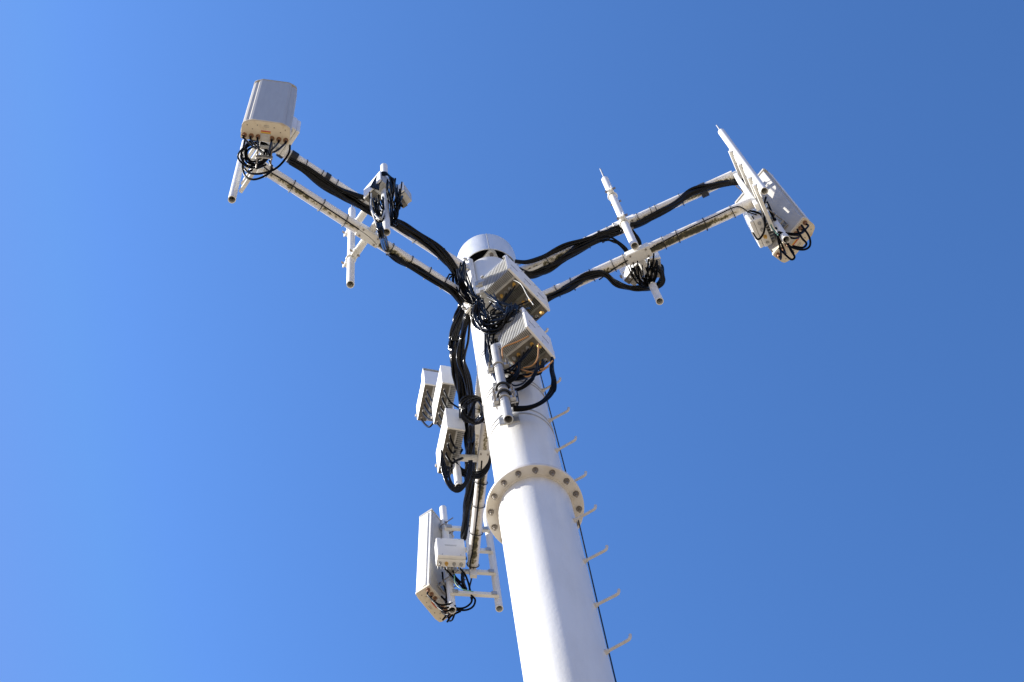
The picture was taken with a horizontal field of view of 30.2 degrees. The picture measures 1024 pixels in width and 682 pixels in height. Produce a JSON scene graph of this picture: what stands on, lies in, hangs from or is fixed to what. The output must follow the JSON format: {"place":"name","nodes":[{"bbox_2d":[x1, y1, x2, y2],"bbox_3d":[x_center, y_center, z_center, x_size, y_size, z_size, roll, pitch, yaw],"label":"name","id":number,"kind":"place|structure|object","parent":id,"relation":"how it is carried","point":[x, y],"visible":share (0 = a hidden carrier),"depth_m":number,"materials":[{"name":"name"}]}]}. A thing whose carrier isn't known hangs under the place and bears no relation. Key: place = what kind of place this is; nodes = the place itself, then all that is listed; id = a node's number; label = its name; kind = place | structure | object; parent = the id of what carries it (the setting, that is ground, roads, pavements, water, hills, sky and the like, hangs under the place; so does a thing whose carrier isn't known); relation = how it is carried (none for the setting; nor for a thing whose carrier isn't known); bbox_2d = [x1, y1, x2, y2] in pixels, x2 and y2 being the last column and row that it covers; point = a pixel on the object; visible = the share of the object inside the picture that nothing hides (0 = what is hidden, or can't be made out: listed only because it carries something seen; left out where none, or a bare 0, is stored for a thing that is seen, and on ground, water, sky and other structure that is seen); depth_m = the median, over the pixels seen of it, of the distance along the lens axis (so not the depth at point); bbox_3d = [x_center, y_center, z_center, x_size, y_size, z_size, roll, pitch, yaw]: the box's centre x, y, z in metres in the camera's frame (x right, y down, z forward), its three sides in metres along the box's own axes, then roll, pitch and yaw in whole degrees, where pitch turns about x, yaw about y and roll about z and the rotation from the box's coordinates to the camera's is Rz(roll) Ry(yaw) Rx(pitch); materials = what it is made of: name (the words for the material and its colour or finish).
{"place":"outdoors","nodes":[
{"label":"outdoors","id":0,"kind":"place"},
{"bbox_2d":[0,0,1023,681],"label":"sky","id":1,"kind":"structure","parent":0,"point":[217,463],"materials":[{"name":"blue"}]},
{"label":"ground","id":2,"kind":"structure","parent":0,"visible":0},
{"bbox_2d":[458,233,631,681],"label":"monopole","id":3,"kind":"object","parent":2,"relation":"on","point":[535,514],"visible":0.87,"depth_m":13.12,"materials":[{"name":"white metal"}]},
{"bbox_2d":[239,142,477,314],"bbox_3d":[-1.371,-1.133,17.934,2.452,1.399,0.490,33,-75,-15],"label":"support arm","id":4,"kind":"object","parent":3,"relation":"attached to","point":[371,233],"visible":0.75,"depth_m":17.51},
{"bbox_2d":[228,139,248,202],"bbox_3d":[-2.560,-1.611,17.772,0.072,2.060,0.072,-12,-69,0],"label":"mounting pipe","id":5,"kind":"object","parent":4,"relation":"attached to","point":[233,192],"visible":0.66,"depth_m":17.27,"materials":[{"name":"metal"}]},
{"bbox_2d":[273,117,300,156],"bbox_3d":[-2.105,-1.893,17.303,0.230,0.468,0.302,33,-75,-15],"label":"radio box","id":6,"kind":"object","parent":4,"relation":"attached to","point":[295,131],"visible":0.38,"depth_m":17.16,"materials":[{"name":"metal"}]},
{"bbox_2d":[286,150,298,163],"bbox_3d":[-2.108,-1.759,18.199,0.070,0.136,0.136,33,-75,-15],"label":"tape wrap","id":7,"kind":"object","parent":4,"relation":"attached to","point":[294,155],"visible":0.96,"depth_m":18.14,"materials":[{"name":"black plastic"}]},
{"bbox_2d":[264,167,376,244],"bbox_3d":[-1.746,-1.244,17.353,1.263,0.012,0.035,34,-76,-15],"label":"cable","id":8,"kind":"object","parent":4,"relation":"attached to","point":[315,200],"visible":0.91,"depth_m":17.33,"materials":[{"name":"black plastic"}]},
{"bbox_2d":[325,172,331,179],"bbox_3d":[-1.799,-1.562,18.296,0.050,0.136,0.136,33,-75,-15],"label":"tape wrap","id":9,"kind":"object","parent":4,"relation":"attached to","point":[328,176],"visible":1,"depth_m":18.24,"materials":[{"name":"black plastic"}]},
{"bbox_2d":[341,205,359,287],"bbox_3d":[-1.540,-0.957,18.119,0.110,2.610,0.200,33,-75,-15],"label":"mounting pipe","id":10,"kind":"object","parent":4,"relation":"attached to","point":[349,263],"visible":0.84,"depth_m":17.57,"materials":[{"name":"metal"}]},
{"bbox_2d":[289,158,458,281],"bbox_3d":[-1.278,-1.210,18.397,2.073,0.131,0.211,34,-76,-15],"label":"cable bundle","id":11,"kind":"object","parent":4,"relation":"hanging from","point":[436,249],"visible":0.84,"depth_m":18.32,"materials":[{"name":"black rubber"}]},
{"bbox_2d":[380,163,389,235],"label":"mounting pipe","id":12,"kind":"object","parent":4,"relation":"attached to","point":[386,220],"visible":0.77,"depth_m":17.35,"materials":[{"name":"metal"}]},
{"bbox_2d":[364,171,389,205],"bbox_3d":[-1.291,-1.447,18.174,0.153,0.399,0.265,38,-77,-16],"label":"radio unit","id":13,"kind":"object","parent":12,"relation":"attached to","point":[381,180],"visible":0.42,"depth_m":18.04,"materials":[{"name":"metal"}]},
{"bbox_2d":[369,171,402,226],"bbox_3d":[-1.155,-1.348,17.686,0.337,1.415,0.348,-12,-69,0],"label":"cable tangle","id":14,"kind":"object","parent":12,"relation":"attached to","point":[396,205],"visible":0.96,"depth_m":17.39,"materials":[{"name":"black rubber"}]},
{"bbox_2d":[370,193,385,234],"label":"cable tangle","id":15,"kind":"object","parent":14,"relation":"attached to","point":[373,213],"visible":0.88,"depth_m":16.86,"materials":[{"name":"grey rubber"}]},
{"bbox_2d":[394,183,411,207],"bbox_3d":[-1.039,-1.377,18.038,0.124,0.358,0.169,-32,-71,7],"label":"radio unit","id":16,"kind":"object","parent":12,"relation":"attached to","point":[406,198],"visible":0.52,"depth_m":17.93,"materials":[{"name":"metal"}]},
{"bbox_2d":[376,222,463,304],"bbox_3d":[-0.925,-0.601,16.986,0.352,1.476,1.398,-33,-71,8],"label":"cable bundle","id":17,"kind":"object","parent":4,"relation":"hanging from","point":[452,291],"visible":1,"depth_m":17.61,"materials":[{"name":"black rubber"}]},
{"bbox_2d":[448,303,474,540],"bbox_3d":[-0.499,0.759,18.689,0.251,0.640,2.591,-2,-70,-4],"label":"cable bundle","id":18,"kind":"object","parent":3,"relation":"attached to","point":[453,341],"visible":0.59,"depth_m":18.48,"materials":[{"name":"black rubber"}]},
{"bbox_2d":[447,260,480,307],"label":"cable tangle","id":19,"kind":"object","parent":3,"relation":"attached to","point":[469,296],"visible":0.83,"depth_m":17.66,"materials":[{"name":"black rubber"}]},
{"bbox_2d":[456,298,478,442],"bbox_3d":[-0.420,0.311,17.920,0.230,0.482,1.585,1,-70,-5],"label":"cable bundle","id":20,"kind":"object","parent":3,"relation":"attached to","point":[461,352],"visible":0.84,"depth_m":17.81,"materials":[{"name":"black rubber"}]},
{"bbox_2d":[459,395,484,425],"bbox_3d":[-0.343,0.677,17.577,0.283,0.539,0.332,-12,-69,0],"label":"cable coil","id":21,"kind":"object","parent":20,"relation":"hanging from","point":[467,418],"visible":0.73,"depth_m":17.55,"materials":[{"name":"black rubber"}]},
{"bbox_2d":[444,375,498,597],"bbox_3d":[-0.303,1.056,18.706,0.490,1.623,2.452,4,-70,-6],"label":"support arm","id":22,"kind":"object","parent":3,"relation":"attached to","point":[482,452],"visible":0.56,"depth_m":18.61},
{"bbox_2d":[440,505,455,613],"bbox_3d":[-0.655,2.185,19.204,0.076,2.280,0.076,-12,-69,0],"label":"mounting pipe","id":23,"kind":"object","parent":22,"relation":"attached to","point":[445,534],"visible":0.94,"depth_m":18.72,"materials":[{"name":"metal"}]},
{"bbox_2d":[416,508,465,621],"bbox_3d":[-0.710,2.228,19.200,0.437,1.690,0.414,-35,-71,8],"label":"panel antenna","id":24,"kind":"object","parent":23,"relation":"attached to","point":[429,578],"visible":0.77,"depth_m":18.86,"materials":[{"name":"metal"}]},
{"bbox_2d":[426,566,475,622],"bbox_3d":[-0.615,2.432,18.471,0.399,0.769,0.381,-42,-72,11],"label":"cable tangle","id":25,"kind":"object","parent":24,"relation":"hanging from","point":[458,609],"visible":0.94,"depth_m":18.31,"materials":[{"name":"black rubber"}]},
{"bbox_2d":[454,574,472,591],"bbox_3d":[-0.471,2.348,18.383,0.175,0.439,0.010,-12,-69,0],"label":"cable","id":26,"kind":"object","parent":24,"relation":"hanging from","point":[459,587],"visible":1,"depth_m":18.32,"materials":[{"name":"rubber"}]},
{"bbox_2d":[461,572,466,590],"bbox_3d":[-0.474,2.363,18.616,0.058,0.335,0.049,-12,-69,0],"label":"cable bundle","id":27,"kind":"object","parent":24,"relation":"attached to","point":[463,584],"visible":0.96,"depth_m":18.59,"materials":[{"name":"black rubber"}]},
{"bbox_2d":[435,538,466,572],"bbox_3d":[-0.607,2.147,18.720,0.302,0.448,0.230,4,-70,-6],"label":"radio box","id":28,"kind":"object","parent":22,"relation":"attached to","point":[450,554],"visible":1,"depth_m":18.60,"materials":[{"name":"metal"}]},
{"bbox_2d":[452,406,461,485],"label":"mounting pipe","id":29,"kind":"object","parent":22,"relation":"attached to","point":[457,474],"visible":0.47,"depth_m":17.96,"materials":[{"name":"metal"}]},
{"bbox_2d":[415,368,438,421],"bbox_3d":[-0.898,0.593,20.332,0.203,0.538,0.451,10,-71,-8],"label":"radio unit","id":30,"kind":"object","parent":29,"relation":"attached to","point":[429,377],"visible":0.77,"depth_m":20.16,"materials":[{"name":"metal"}]},
{"bbox_2d":[431,365,455,424],"bbox_3d":[-0.689,0.560,19.133,0.173,0.568,0.479,10,-71,-8],"label":"radio unit","id":31,"kind":"object","parent":29,"relation":"attached to","point":[445,381],"visible":0.88,"depth_m":18.94,"materials":[{"name":"metal"}]},
{"bbox_2d":[435,408,464,473],"bbox_3d":[-0.610,0.989,18.480,0.191,0.588,0.509,10,-71,-8],"label":"radio unit","id":32,"kind":"object","parent":29,"relation":"attached to","point":[453,425],"visible":0.78,"depth_m":18.28,"materials":[{"name":"metal"}]},
{"bbox_2d":[421,389,463,476],"bbox_3d":[-0.654,0.853,19.058,0.319,2.099,0.829,15,-72,-10],"label":"cable tangle","id":33,"kind":"object","parent":32,"relation":"attached to","point":[450,438],"visible":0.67,"depth_m":18.73,"materials":[{"name":"black rubber"}]},
{"bbox_2d":[440,450,490,492],"bbox_3d":[-0.432,1.210,17.939,0.491,0.599,0.241,0,-70,-4],"label":"cable coil","id":34,"kind":"object","parent":33,"relation":"hanging from","point":[468,474],"visible":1,"depth_m":17.89,"materials":[{"name":"black rubber"}]},
{"bbox_2d":[469,461,482,598],"bbox_3d":[-0.367,1.868,18.607,0.056,0.018,1.517,3,-70,-5],"label":"cable","id":35,"kind":"object","parent":22,"relation":"attached to","point":[475,523],"visible":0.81,"depth_m":18.56,"materials":[{"name":"black plastic"}]},
{"bbox_2d":[483,508,502,611],"bbox_3d":[-0.201,2.201,19.288,0.076,2.200,0.076,-12,-69,0],"label":"mounting pipe","id":36,"kind":"object","parent":22,"relation":"attached to","point":[494,579],"visible":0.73,"depth_m":19.02,"materials":[{"name":"metal"}]},
{"bbox_2d":[484,334,496,382],"bbox_3d":[-0.182,0.107,16.092,0.072,1.621,0.146,14,-71,-9],"label":"cable bundle","id":37,"kind":"object","parent":3,"relation":"attached to","point":[487,357],"visible":0.49,"depth_m":16.08,"materials":[{"name":"black rubber"}]},
{"bbox_2d":[487,343,517,423],"bbox_3d":[-0.084,0.329,15.148,0.202,1.570,0.111,-12,-69,0],"label":"mounting pipe","id":38,"kind":"object","parent":3,"relation":"attached to","point":[504,399],"visible":1,"depth_m":14.91,"materials":[{"name":"metal"}]},
{"bbox_2d":[495,381,518,406],"bbox_3d":[-0.035,0.413,14.954,0.201,0.240,0.127,23,-73,-12],"label":"cable clamp","id":39,"kind":"object","parent":38,"relation":"attached to","point":[503,390],"visible":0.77,"depth_m":14.87,"materials":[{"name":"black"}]},
{"bbox_2d":[506,356,556,411],"bbox_3d":[0.155,0.325,15.182,0.442,0.933,0.145,-12,-69,0],"label":"cable loop","id":40,"kind":"object","parent":38,"relation":"attached to","point":[550,393],"visible":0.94,"depth_m":15.12,"materials":[{"name":"black rubber"}]},
{"bbox_2d":[475,255,549,320],"bbox_3d":[-0.035,-0.380,17.396,0.501,0.478,0.562,-40,-72,10],"label":"radio unit","id":41,"kind":"object","parent":3,"relation":"attached to","point":[498,280],"visible":0.59,"depth_m":17.23,"materials":[{"name":"metal"}]},
{"bbox_2d":[470,291,532,334],"bbox_3d":[-0.111,-0.326,16.761,0.535,1.531,0.416,-12,-69,0],"label":"cable coil","id":42,"kind":"object","parent":41,"relation":"hanging from","point":[478,323],"visible":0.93,"depth_m":16.23,"materials":[{"name":"black rubber"}]},
{"bbox_2d":[513,279,533,304],"bbox_3d":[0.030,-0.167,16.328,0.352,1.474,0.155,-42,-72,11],"label":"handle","id":43,"kind":"object","parent":41,"relation":"attached to","point":[524,290],"visible":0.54,"depth_m":16.77,"materials":[{"name":"white metal"}]},
{"bbox_2d":[490,285,538,323],"bbox_3d":[0.031,-0.227,16.949,0.302,0.511,0.480,-42,-72,11],"label":"cable tangle","id":44,"kind":"object","parent":3,"relation":"attached to","point":[505,298],"visible":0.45,"depth_m":16.93,"materials":[{"name":"black rubber"}]},
{"bbox_2d":[490,307,554,373],"bbox_3d":[0.044,0.070,16.002,0.483,0.548,0.379,-37,-71,9],"label":"radio unit","id":45,"kind":"object","parent":3,"relation":"attached to","point":[524,323],"visible":0.72,"depth_m":15.82,"materials":[{"name":"metal"}]},
{"bbox_2d":[481,298,501,360],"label":"cable tangle","id":46,"kind":"object","parent":45,"relation":"attached to","point":[493,340],"visible":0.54,"depth_m":16.09,"materials":[{"name":"black rubber"}]},
{"bbox_2d":[503,345,547,386],"bbox_3d":[0.110,0.261,15.520,0.404,0.539,0.270,-12,-69,0],"label":"cable tangle","id":47,"kind":"object","parent":45,"relation":"attached to","point":[524,355],"visible":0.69,"depth_m":15.41,"materials":[{"name":"black rubber"}]},
{"bbox_2d":[502,335,552,376],"bbox_3d":[0.120,0.130,15.475,0.395,0.494,0.153,-22,-70,4],"label":"cable tangle","id":48,"kind":"object","parent":45,"relation":"attached to","point":[544,368],"visible":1,"depth_m":15.38,"materials":[{"name":"brown rubber"}]},
{"bbox_2d":[513,149,774,296],"bbox_3d":[1.175,-0.963,18.174,2.454,1.550,0.490,-24,-70,5],"label":"support arm","id":49,"kind":"object","parent":3,"relation":"attached to","point":[643,252],"visible":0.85,"depth_m":17.77},
{"bbox_2d":[546,265,665,301],"bbox_3d":[0.858,-0.545,17.797,1.176,0.106,0.271,-7,-69,-2],"label":"cable bundle","id":50,"kind":"object","parent":49,"relation":"hanging from","point":[576,282],"visible":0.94,"depth_m":17.77,"materials":[{"name":"black rubber"}]},
{"bbox_2d":[600,168,638,249],"bbox_3d":[1.013,-1.320,18.312,0.110,2.670,0.200,-24,-70,5],"label":"mounting pipe","id":51,"kind":"object","parent":49,"relation":"attached to","point":[624,223],"visible":1,"depth_m":17.93,"materials":[{"name":"metal"}]},
{"bbox_2d":[598,228,641,251],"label":"cable tangle","id":52,"kind":"object","parent":49,"relation":"attached to","point":[621,245],"visible":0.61,"depth_m":17.99,"materials":[{"name":"black rubber"}]},
{"bbox_2d":[515,179,745,278],"bbox_3d":[1.166,-1.126,18.613,2.446,0.118,0.262,-22,-70,4],"label":"cable bundle","id":53,"kind":"object","parent":49,"relation":"hanging from","point":[581,245],"visible":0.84,"depth_m":18.61,"materials":[{"name":"black rubber"}]},
{"bbox_2d":[648,277,663,304],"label":"mounting pipe","id":54,"kind":"object","parent":49,"relation":"attached to","point":[656,293],"visible":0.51,"depth_m":17.42,"materials":[{"name":"metal"}]},
{"bbox_2d":[619,263,642,284],"bbox_3d":[1.147,-0.675,18.082,0.144,0.438,0.229,33,-76,-15],"label":"radio unit","id":55,"kind":"object","parent":54,"relation":"attached to","point":[625,275],"visible":0.51,"depth_m":17.95,"materials":[{"name":"metal"}]},
{"bbox_2d":[628,253,663,287],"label":"cable tangle","id":56,"kind":"object","parent":54,"relation":"attached to","point":[646,278],"visible":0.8,"depth_m":17.67,"materials":[{"name":"black rubber"}]},
{"bbox_2d":[645,252,660,277],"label":"radio unit","id":57,"kind":"object","parent":54,"relation":"attached to","point":[657,257],"visible":0.36,"depth_m":17.87,"materials":[{"name":"metal"}]},
{"bbox_2d":[599,206,756,279],"bbox_3d":[1.523,-0.944,17.719,1.596,0.012,0.165,-22,-70,4],"label":"cable","id":58,"kind":"object","parent":49,"relation":"attached to","point":[685,230],"visible":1,"depth_m":17.68,"materials":[{"name":"black plastic"}]},
{"bbox_2d":[698,182,708,197],"bbox_3d":[1.879,-1.481,18.604,0.070,0.144,0.144,-24,-70,5],"label":"tape wrap","id":59,"kind":"object","parent":49,"relation":"attached to","point":[705,194],"visible":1,"depth_m":18.55,"materials":[{"name":"black plastic"}]},
{"bbox_2d":[716,125,767,194],"bbox_3d":[2.202,-1.794,18.374,0.070,2.500,0.070,-12,-69,0],"label":"mounting pipe","id":60,"kind":"object","parent":49,"relation":"attached to","point":[746,166],"visible":1,"depth_m":18.08,"materials":[{"name":"metal"}]},
{"bbox_2d":[743,207,774,247],"bbox_3d":[2.355,-1.092,17.818,0.230,0.448,0.302,-24,-70,5],"label":"radio box","id":61,"kind":"object","parent":49,"relation":"attached to","point":[755,223],"visible":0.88,"depth_m":17.68,"materials":[{"name":"metal"}]},
{"bbox_2d":[763,200,789,242],"bbox_3d":[2.412,-1.296,18.211,0.072,2.180,0.072,-12,-69,0],"label":"mounting pipe","id":62,"kind":"object","parent":49,"relation":"attached to","point":[776,223],"visible":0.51,"depth_m":17.39,"materials":[{"name":"metal"}]},
{"bbox_2d":[735,168,814,262],"bbox_3d":[2.468,-1.252,18.215,0.440,1.620,0.464,35,-76,-15],"label":"panel antenna","id":63,"kind":"object","parent":62,"relation":"attached to","point":[789,214],"visible":0.44,"depth_m":17.79,"materials":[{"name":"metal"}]},
{"bbox_2d":[749,196,810,260],"bbox_3d":[2.423,-1.062,17.468,0.453,0.951,0.417,35,-76,-15],"label":"cable tangle","id":64,"kind":"object","parent":63,"relation":"hanging from","point":[799,235],"visible":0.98,"depth_m":17.27,"materials":[{"name":"black rubber"}]},
{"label":"pipe","id":65,"kind":"object","parent":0,"visible":0},
{"bbox_2d":[240,79,296,168],"bbox_3d":[-2.224,-2.024,17.374,0.429,2.189,0.486,7,-70,-7],"label":"panel antenna","id":66,"kind":"object","parent":65,"relation":"attached to","point":[269,114],"visible":0.98,"depth_m":16.78,"materials":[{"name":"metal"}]},
{"bbox_2d":[237,135,290,180],"bbox_3d":[-2.202,-1.682,16.832,0.465,1.116,0.523,7,-70,-7],"label":"cable tangle","id":67,"kind":"object","parent":66,"relation":"hanging from","point":[251,163],"visible":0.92,"depth_m":16.76,"materials":[{"name":"black rubber"}]}
]}

